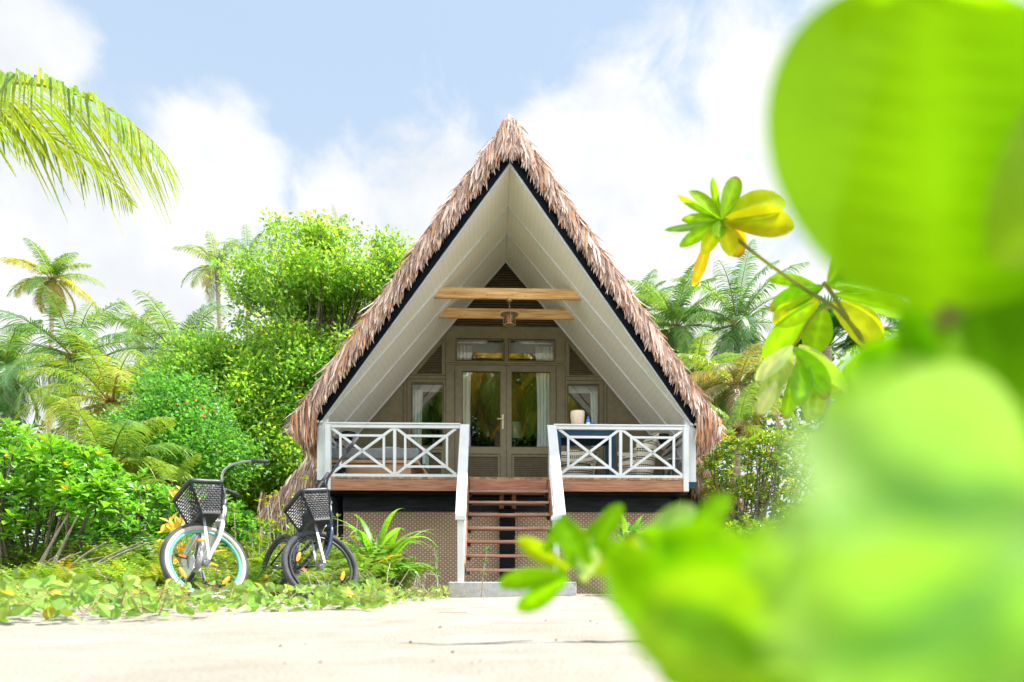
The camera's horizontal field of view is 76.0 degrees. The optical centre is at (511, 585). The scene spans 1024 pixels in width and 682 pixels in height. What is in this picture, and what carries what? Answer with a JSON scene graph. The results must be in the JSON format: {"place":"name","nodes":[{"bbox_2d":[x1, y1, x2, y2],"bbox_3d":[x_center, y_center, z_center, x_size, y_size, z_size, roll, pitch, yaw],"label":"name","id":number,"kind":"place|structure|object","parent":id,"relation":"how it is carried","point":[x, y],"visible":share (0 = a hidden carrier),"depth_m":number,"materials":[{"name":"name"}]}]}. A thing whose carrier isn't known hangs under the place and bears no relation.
{"place":"outdoors","nodes":[
{"label":"outdoors","id":0,"kind":"place"},
{"bbox_2d":[0,593,662,681],"bbox_3d":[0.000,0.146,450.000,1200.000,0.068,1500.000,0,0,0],"label":"sand ground","id":1,"kind":"structure","parent":0,"point":[36,646],"depth_m":1.75,"materials":[{"name":"beige sand"}]},
{"bbox_2d":[0,319,67,463],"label":"coconut palm","id":2,"kind":"object","parent":1,"relation":"on","point":[7,390],"visible":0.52,"depth_m":26.59,"materials":[{"name":"green plant"}]},
{"bbox_2d":[0,238,105,467],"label":"coconut palm","id":3,"kind":"object","parent":1,"relation":"on","point":[51,283],"visible":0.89,"depth_m":39.73,"materials":[{"name":"green plant"}]},
{"bbox_2d":[0,417,149,569],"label":"beach shrub","id":4,"kind":"object","parent":1,"relation":"on","point":[66,495],"visible":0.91,"depth_m":7.15,"materials":[{"name":"green plant"}]},
{"bbox_2d":[0,283,169,440],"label":"coconut palm","id":5,"kind":"object","parent":1,"relation":"on","point":[82,332],"visible":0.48,"depth_m":24.33,"materials":[{"name":"green plant"}]},
{"bbox_2d":[0,67,185,239],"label":"coconut palm","id":6,"kind":"object","parent":1,"relation":"on","point":[20,114],"visible":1,"depth_m":6.70,"materials":[{"name":"green plant"}]},
{"bbox_2d":[13,329,175,547],"bbox_3d":[-10.190,-2.971,16.707,4.694,6.446,4.706,0,0,0],"label":"coconut palm","id":7,"kind":"object","parent":1,"relation":"on","point":[112,388],"visible":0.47,"depth_m":16.00,"materials":[{"name":"green plant"}]},
{"bbox_2d":[6,394,202,505],"bbox_3d":[-6.444,-1.929,10.258,2.685,1.415,2.812,0,0,0],"label":"coconut palm","id":8,"kind":"object","parent":1,"relation":"on","point":[115,447],"visible":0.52,"depth_m":10.03,"materials":[{"name":"green plant"}]},
{"bbox_2d":[0,395,273,549],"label":"distant thicket","id":9,"kind":"object","parent":1,"relation":"on","point":[12,470],"visible":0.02,"depth_m":21.67,"materials":[{"name":"green plant"}]},
{"bbox_2d":[98,297,177,373],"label":"coconut palm","id":10,"kind":"object","parent":1,"relation":"on","point":[142,317],"visible":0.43,"depth_m":35.68,"materials":[{"name":"green plant"}]},
{"bbox_2d":[22,518,270,566],"bbox_3d":[-4.135,-0.259,7.799,2.911,1.021,1.101,0,0,-25],"label":"beach shrub","id":11,"kind":"object","parent":1,"relation":"on","point":[75,532],"visible":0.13,"depth_m":7.60,"materials":[{"name":"green plant"}]},
{"bbox_2d":[29,463,280,551],"bbox_3d":[-4.740,-0.754,8.814,3.254,1.849,1.946,0,0,0],"label":"beach shrub","id":12,"kind":"object","parent":1,"relation":"on","point":[130,523],"visible":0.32,"depth_m":8.45,"materials":[{"name":"green plant"}]},
{"bbox_2d":[88,290,236,398],"bbox_3d":[-12.133,-4.997,24.032,5.554,10.498,5.343,0,0,9],"label":"coconut palm","id":13,"kind":"object","parent":1,"relation":"on","point":[160,334],"visible":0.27,"depth_m":23.37,"materials":[{"name":"green plant"}]},
{"bbox_2d":[66,360,281,548],"bbox_3d":[-6.110,-1.925,11.983,3.665,4.534,2.795,0,0,0],"label":"vine thicket","id":14,"kind":"object","parent":1,"relation":"on","point":[198,428],"visible":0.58,"depth_m":11.59,"materials":[{"name":"green plant"}]},
{"bbox_2d":[138,453,214,489],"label":"coconut palm","id":15,"kind":"object","parent":1,"relation":"on","point":[180,471],"visible":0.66,"depth_m":9.51,"materials":[{"name":"green plant"}]},
{"bbox_2d":[156,489,226,570],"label":"dry stemmed plant","id":16,"kind":"object","parent":1,"relation":"on","point":[170,526],"visible":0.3,"depth_m":6.64,"materials":[{"name":"yellow plant"}]},
{"bbox_2d":[173,230,245,528],"bbox_3d":[-16.990,-9.904,38.054,4.568,20.318,4.630,0,0,0],"label":"coconut palm","id":17,"kind":"object","parent":1,"relation":"on","point":[207,269],"visible":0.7,"depth_m":37.74,"materials":[{"name":"green plant"}]},
{"bbox_2d":[159,459,268,600],"bbox_3d":[-2.705,-0.492,5.707,0.670,1.295,1.535,18,-11,-35],"label":"bicycle","id":18,"kind":"object","parent":1,"relation":"on","point":[208,511],"visible":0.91,"depth_m":5.24,"materials":[{"name":"metal"}]},
{"bbox_2d":[0,569,432,621],"bbox_3d":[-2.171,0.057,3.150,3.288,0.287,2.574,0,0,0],"label":"beach vine cover","id":19,"kind":"object","parent":1,"relation":"on","point":[62,599],"visible":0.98,"depth_m":3.08,"materials":[{"name":"green plant"}]},
{"bbox_2d":[158,477,283,550],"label":"distant thicket","id":20,"kind":"object","parent":1,"relation":"on","point":[230,526],"depth_m":19.69,"materials":[{"name":"green plant"}]},
{"bbox_2d":[0,531,442,599],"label":"fern cover","id":21,"kind":"object","parent":1,"relation":"on","point":[142,567],"visible":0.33,"depth_m":7.02,"materials":[{"name":"green plant"}]},
{"bbox_2d":[36,513,148,570],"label":"dead branch","id":22,"kind":"object","parent":21,"relation":"on","point":[43,557],"visible":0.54,"depth_m":6.83,"materials":[{"name":"brown wood"}]},
{"bbox_2d":[358,539,437,580],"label":"fern","id":23,"kind":"object","parent":21,"relation":"on","point":[409,563],"visible":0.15,"depth_m":8.00,"materials":[{"name":"green plant"}]},
{"bbox_2d":[20,557,442,599],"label":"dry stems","id":24,"kind":"object","parent":1,"relation":"on","point":[416,594],"visible":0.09,"depth_m":6.18,"materials":[{"name":"green plant"}]},
{"bbox_2d":[122,315,341,545],"bbox_3d":[-5.780,-2.871,14.197,4.958,6.294,3.356,0,0,0],"label":"leafy tree","id":25,"kind":"object","parent":1,"relation":"on","point":[242,376],"visible":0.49,"depth_m":13.73,"materials":[{"name":"green plant"}]},
{"bbox_2d":[218,224,276,337],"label":"coconut palm","id":26,"kind":"object","parent":1,"relation":"on","point":[242,246],"visible":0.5,"depth_m":39.79,"materials":[{"name":"green plant"}]},
{"bbox_2d":[229,517,324,567],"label":"dry stemmed plant","id":27,"kind":"object","parent":1,"relation":"on","point":[256,534],"visible":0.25,"depth_m":7.21,"materials":[{"name":"green plant"}]},
{"bbox_2d":[229,474,360,558],"bbox_3d":[-2.598,-0.589,7.878,1.531,1.480,0.553,0,0,19],"label":"dry stemmed plant","id":28,"kind":"object","parent":1,"relation":"on","point":[280,517],"visible":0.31,"depth_m":7.87,"materials":[{"name":"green plant"}]},
{"bbox_2d":[201,207,414,545],"bbox_3d":[-4.463,-4.252,15.562,4.672,9.011,4.714,0,0,45],"label":"leafy tree","id":29,"kind":"object","parent":1,"relation":"on","point":[308,287],"visible":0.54,"depth_m":14.65,"materials":[{"name":"green plant"}]},
{"bbox_2d":[261,436,358,600],"bbox_3d":[-1.927,-0.610,6.034,0.667,1.554,1.530,20,-13,-41],"label":"bicycle","id":30,"kind":"object","parent":1,"relation":"on","point":[317,522],"visible":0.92,"depth_m":5.60,"materials":[{"name":"metal"}]},
{"bbox_2d":[321,206,349,338],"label":"coconut palm","id":31,"kind":"object","parent":1,"relation":"on","point":[337,226],"visible":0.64,"depth_m":41.90,"materials":[{"name":"green plant"}]},
{"bbox_2d":[315,508,438,581],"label":"strap leaf lily","id":32,"kind":"object","parent":1,"relation":"on","point":[399,545],"visible":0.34,"depth_m":7.86,"materials":[{"name":"green plant"}]},
{"bbox_2d":[295,583,486,600],"bbox_3d":[-1.020,0.075,7.329,1.636,0.212,2.438,0,0,17],"label":"beach vine cover","id":33,"kind":"object","parent":1,"relation":"on","point":[440,592],"visible":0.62,"depth_m":6.99,"materials":[{"name":"green plant"}]},
{"bbox_2d":[222,604,597,663],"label":"sand litter","id":34,"kind":"object","parent":1,"relation":"on","point":[409,641],"visible":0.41,"depth_m":3.10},
{"bbox_2d":[349,532,488,596],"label":"dry stemmed plant","id":35,"kind":"object","parent":1,"relation":"on","point":[434,557],"visible":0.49,"depth_m":8.23,"materials":[{"name":"green plant"}]},
{"bbox_2d":[240,114,747,593],"bbox_3d":[-0.196,-3.202,13.682,9.864,6.904,9.769,0,0,-2],"label":"thatched hut","id":36,"kind":"object","parent":1,"relation":"on","point":[508,221],"visible":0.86,"depth_m":10.82,"materials":[{"name":"white paint"}]},
{"bbox_2d":[332,465,345,473],"bbox_3d":[-2.848,-1.828,10.893,0.300,0.284,0.400,0,0,-2],"label":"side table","id":37,"kind":"object","parent":36,"relation":"on","point":[342,469],"visible":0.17,"depth_m":10.76,"materials":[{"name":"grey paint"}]},
{"bbox_2d":[334,431,355,441],"bbox_3d":[-2.862,-2.555,11.296,0.342,0.170,0.229,0,0,23],"label":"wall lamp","id":38,"kind":"object","parent":36,"relation":"attached to","point":[347,432],"visible":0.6,"depth_m":11.21,"materials":[{"name":"black metal"}]},
{"bbox_2d":[332,448,428,473],"bbox_3d":[-2.148,-1.990,11.247,1.702,0.600,0.895,0,0,-2],"label":"daybed","id":39,"kind":"object","parent":36,"relation":"on","point":[377,455],"visible":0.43,"depth_m":10.82,"materials":[{"name":"grey fabric"}]},
{"bbox_2d":[413,390,422,445],"bbox_3d":[-1.797,-2.680,12.301,0.250,1.980,0.064,0,0,-2],"label":"curtain","id":40,"kind":"object","parent":36,"relation":"hanging from","point":[417,404],"visible":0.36,"depth_m":12.30,"materials":[{"name":"white fabric"}]},
{"bbox_2d":[412,383,442,445],"bbox_3d":[-1.576,-3.173,12.214,0.590,1.185,0.038,0,0,-2],"label":"window","id":41,"kind":"structure","parent":36,"relation":"in","point":[412,383],"depth_m":12.20,"materials":[{"name":"green paint"}]},
{"bbox_2d":[457,345,471,445],"bbox_3d":[-0.922,-3.100,12.329,0.340,2.820,0.064,0,0,-2],"label":"curtain","id":42,"kind":"object","parent":36,"relation":"hanging from","point":[464,352],"visible":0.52,"depth_m":12.33,"materials":[{"name":"white fabric"}]},
{"bbox_2d":[456,339,503,359],"bbox_3d":[-0.594,-4.392,12.245,0.898,0.405,0.038,0,0,-2],"label":"transom window","id":43,"kind":"structure","parent":36,"relation":"in","point":[456,339],"depth_m":12.24,"materials":[{"name":"green paint"}]},
{"bbox_2d":[455,365,505,478],"bbox_3d":[-0.583,-2.906,12.221,0.957,2.412,0.108,0,0,-2],"label":"door","id":44,"kind":"structure","parent":36,"relation":"in","point":[485,462],"depth_m":12.23,"materials":[{"name":"beige paint"}]},
{"bbox_2d":[501,298,517,327],"bbox_3d":[-0.041,-4.424,10.621,0.290,0.430,0.290,0,0,-2],"label":"hanging lantern","id":45,"kind":"object","parent":36,"relation":"hanging from","point":[509,314],"visible":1,"depth_m":10.60,"materials":[{"name":"gold metal"}]},
{"bbox_2d":[512,422,523,446],"bbox_3d":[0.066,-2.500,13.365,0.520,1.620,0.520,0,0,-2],"label":"table lamp","id":46,"kind":"object","parent":36,"relation":"in","point":[517,434],"visible":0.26,"depth_m":13.25,"materials":[{"name":"green metal"}]},
{"bbox_2d":[507,365,555,477],"bbox_3d":[0.361,-2.906,12.277,0.925,2.412,0.054,0,0,-2],"label":"door","id":47,"kind":"structure","parent":36,"relation":"in","point":[518,465],"depth_m":12.26,"materials":[{"name":"beige paint"}]},
{"bbox_2d":[509,340,554,360],"bbox_3d":[0.369,-4.392,12.275,0.875,0.405,0.038,0,0,-2],"label":"transom window","id":48,"kind":"structure","parent":36,"relation":"in","point":[509,340],"depth_m":12.26,"materials":[{"name":"green paint"}]},
{"bbox_2d":[535,346,553,446],"bbox_3d":[0.642,-3.100,12.378,0.410,2.820,0.064,0,0,-2],"label":"curtain","id":49,"kind":"object","parent":36,"relation":"hanging from","point":[544,353],"visible":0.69,"depth_m":12.38,"materials":[{"name":"white fabric"}]},
{"bbox_2d":[561,450,598,474],"bbox_3d":[1.138,-2.089,11.723,0.800,0.802,0.709,0,0,-2],"label":"woven armchair","id":50,"kind":"object","parent":36,"relation":"on","point":[587,460],"visible":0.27,"depth_m":11.77,"materials":[{"name":"beige fabric"}]},
{"bbox_2d":[568,385,598,423],"bbox_3d":[1.336,-3.173,12.306,0.590,1.185,0.038,0,0,-2],"label":"window","id":51,"kind":"structure","parent":36,"relation":"in","point":[568,385],"depth_m":12.30,"materials":[{"name":"green paint"}]},
{"bbox_2d":[557,430,615,474],"bbox_3d":[1.210,-2.138,11.020,0.980,0.895,0.680,0,0,-2],"label":"porch table","id":52,"kind":"object","parent":36,"relation":"on","point":[562,439],"visible":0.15,"depth_m":10.73,"materials":[{"name":"blue paint"}]},
{"bbox_2d":[570,410,584,423],"bbox_3d":[1.085,-2.729,10.846,0.236,0.285,0.236,0,0,-2],"label":"pot","id":53,"kind":"object","parent":52,"relation":"on","point":[577,416],"visible":0.67,"depth_m":10.75,"materials":[{"name":"beige ceramic"}]},
{"bbox_2d":[590,391,596,446],"bbox_3d":[1.587,-2.680,12.407,0.220,1.980,0.064,0,0,-2],"label":"curtain","id":54,"kind":"object","parent":36,"relation":"hanging from","point":[593,399],"visible":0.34,"depth_m":12.41,"materials":[{"name":"white fabric"}]},
{"bbox_2d":[617,432,658,474],"bbox_3d":[2.144,-2.154,11.162,0.700,0.932,0.800,0,0,-17],"label":"woven armchair","id":55,"kind":"object","parent":36,"relation":"on","point":[640,452],"visible":0.46,"depth_m":10.88,"materials":[{"name":"beige fabric"}]},
{"bbox_2d":[658,433,675,443],"bbox_3d":[2.679,-2.555,11.423,0.342,0.170,0.229,0,0,23],"label":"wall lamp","id":56,"kind":"object","parent":36,"relation":"attached to","point":[661,441],"visible":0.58,"depth_m":11.39,"materials":[{"name":"black metal"}]},
{"bbox_2d":[662,458,681,474],"bbox_3d":[2.698,-1.898,11.067,0.223,0.424,0.400,0,0,-2],"label":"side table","id":57,"kind":"object","parent":36,"relation":"on","point":[669,460],"visible":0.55,"depth_m":10.97,"materials":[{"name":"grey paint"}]},
{"bbox_2d":[448,582,575,597],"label":"concrete slab","id":58,"kind":"structure","parent":1,"relation":"on","point":[492,589],"depth_m":8.63,"materials":[{"name":"grey concrete"}]},
{"bbox_2d":[583,516,644,539],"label":"strap leaf lily","id":59,"kind":"object","parent":1,"relation":"on","point":[625,530],"visible":0.33,"depth_m":8.79,"materials":[{"name":"green plant"}]},
{"bbox_2d":[498,492,731,612],"bbox_3d":[0.111,0.043,0.466,0.310,0.217,0.114,0,0,44],"label":"beach shrub","id":60,"kind":"object","parent":1,"relation":"on","point":[593,548],"visible":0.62,"depth_m":0.54,"materials":[{"name":"green plant"}]},
{"bbox_2d":[631,269,678,330],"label":"coconut palm","id":61,"kind":"object","parent":1,"relation":"on","point":[657,285],"visible":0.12,"depth_m":29.22,"materials":[{"name":"green plant"}]},
{"bbox_2d":[625,262,741,368],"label":"coconut palm","id":62,"kind":"object","parent":1,"relation":"on","point":[677,335],"visible":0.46,"depth_m":24.46,"materials":[{"name":"green plant"}]},
{"bbox_2d":[604,517,810,681],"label":"beach shrub","id":63,"kind":"object","parent":1,"relation":"on","point":[689,600],"visible":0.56,"depth_m":0.20,"materials":[{"name":"green plant"}]},
{"bbox_2d":[680,331,761,458],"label":"coconut palm","id":64,"kind":"object","parent":1,"relation":"on","point":[726,357],"visible":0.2,"depth_m":19.40,"materials":[{"name":"green plant"}]},
{"bbox_2d":[650,239,809,382],"bbox_3d":[7.780,-5.554,22.883,5.679,11.609,5.135,0,0,0],"label":"coconut palm","id":65,"kind":"object","parent":1,"relation":"on","point":[739,331],"visible":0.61,"depth_m":22.59,"materials":[{"name":"green plant"}]},
{"bbox_2d":[676,342,798,503],"bbox_3d":[5.990,-2.957,17.572,3.904,6.417,3.933,0,0,0],"label":"coconut palm","id":66,"kind":"object","parent":1,"relation":"on","point":[724,400],"visible":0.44,"depth_m":17.22,"materials":[{"name":"green plant"}]},
{"bbox_2d":[709,381,781,447],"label":"coconut palm","id":67,"kind":"object","parent":1,"relation":"on","point":[745,414],"visible":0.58,"depth_m":12.79,"materials":[{"name":"green plant"}]},
{"bbox_2d":[696,427,801,529],"bbox_3d":[4.496,-1.315,11.743,2.604,2.968,1.865,0,0,0],"label":"flowering shrub","id":68,"kind":"object","parent":1,"relation":"on","point":[746,493],"visible":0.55,"depth_m":11.32,"materials":[{"name":"green plant"}]},
{"bbox_2d":[726,512,772,533],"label":"beach shrub","id":69,"kind":"object","parent":1,"relation":"on","point":[746,519],"visible":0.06,"depth_m":10.18,"materials":[{"name":"green plant"}]},
{"bbox_2d":[664,176,902,419],"bbox_3d":[1.027,-0.527,1.921,1.168,1.364,0.152,0,0,0],"label":"beach shrub","id":70,"kind":"object","parent":1,"relation":"on","point":[811,377],"visible":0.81,"depth_m":1.90,"materials":[{"name":"green plant"}]},
{"bbox_2d":[674,329,895,520],"bbox_3d":[10.122,-3.902,21.438,17.594,9.261,6.286,0,0,-6],"label":"distant thicket","id":71,"kind":"object","parent":1,"relation":"on","point":[790,475],"visible":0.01,"depth_m":21.07,"materials":[{"name":"green plant"}]},
{"bbox_2d":[793,292,858,404],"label":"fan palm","id":72,"kind":"object","parent":1,"relation":"on","point":[844,346],"visible":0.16,"depth_m":18.90,"materials":[{"name":"green plant"}]},
{"bbox_2d":[841,313,895,342],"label":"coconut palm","id":73,"kind":"object","parent":1,"relation":"on","point":[888,328],"visible":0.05,"depth_m":24.08,"materials":[{"name":"green plant"}]},
{"bbox_2d":[744,361,1023,598],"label":"beach shrub","id":74,"kind":"object","parent":1,"relation":"on","point":[769,564],"visible":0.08,"depth_m":0.19,"materials":[{"name":"green plant"}]},
{"bbox_2d":[765,0,1023,327],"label":"beach shrub","id":75,"kind":"object","parent":1,"relation":"on","point":[894,130],"visible":1,"depth_m":0.23,"materials":[{"name":"green plant"}]},
{"bbox_2d":[769,371,1023,681],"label":"beach shrub","id":76,"kind":"object","parent":1,"relation":"on","point":[911,567],"visible":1,"depth_m":0.09,"materials":[{"name":"green plant"}]},
{"bbox_2d":[823,296,1023,423],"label":"beach shrub","id":77,"kind":"object","parent":1,"relation":"on","point":[989,341],"visible":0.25,"depth_m":0.25,"materials":[{"name":"green plant"}]},
{"bbox_2d":[0,0,895,545],"label":"sky","id":78,"kind":"structure","parent":0,"point":[373,111],"materials":[{"name":"white"}]}
]}

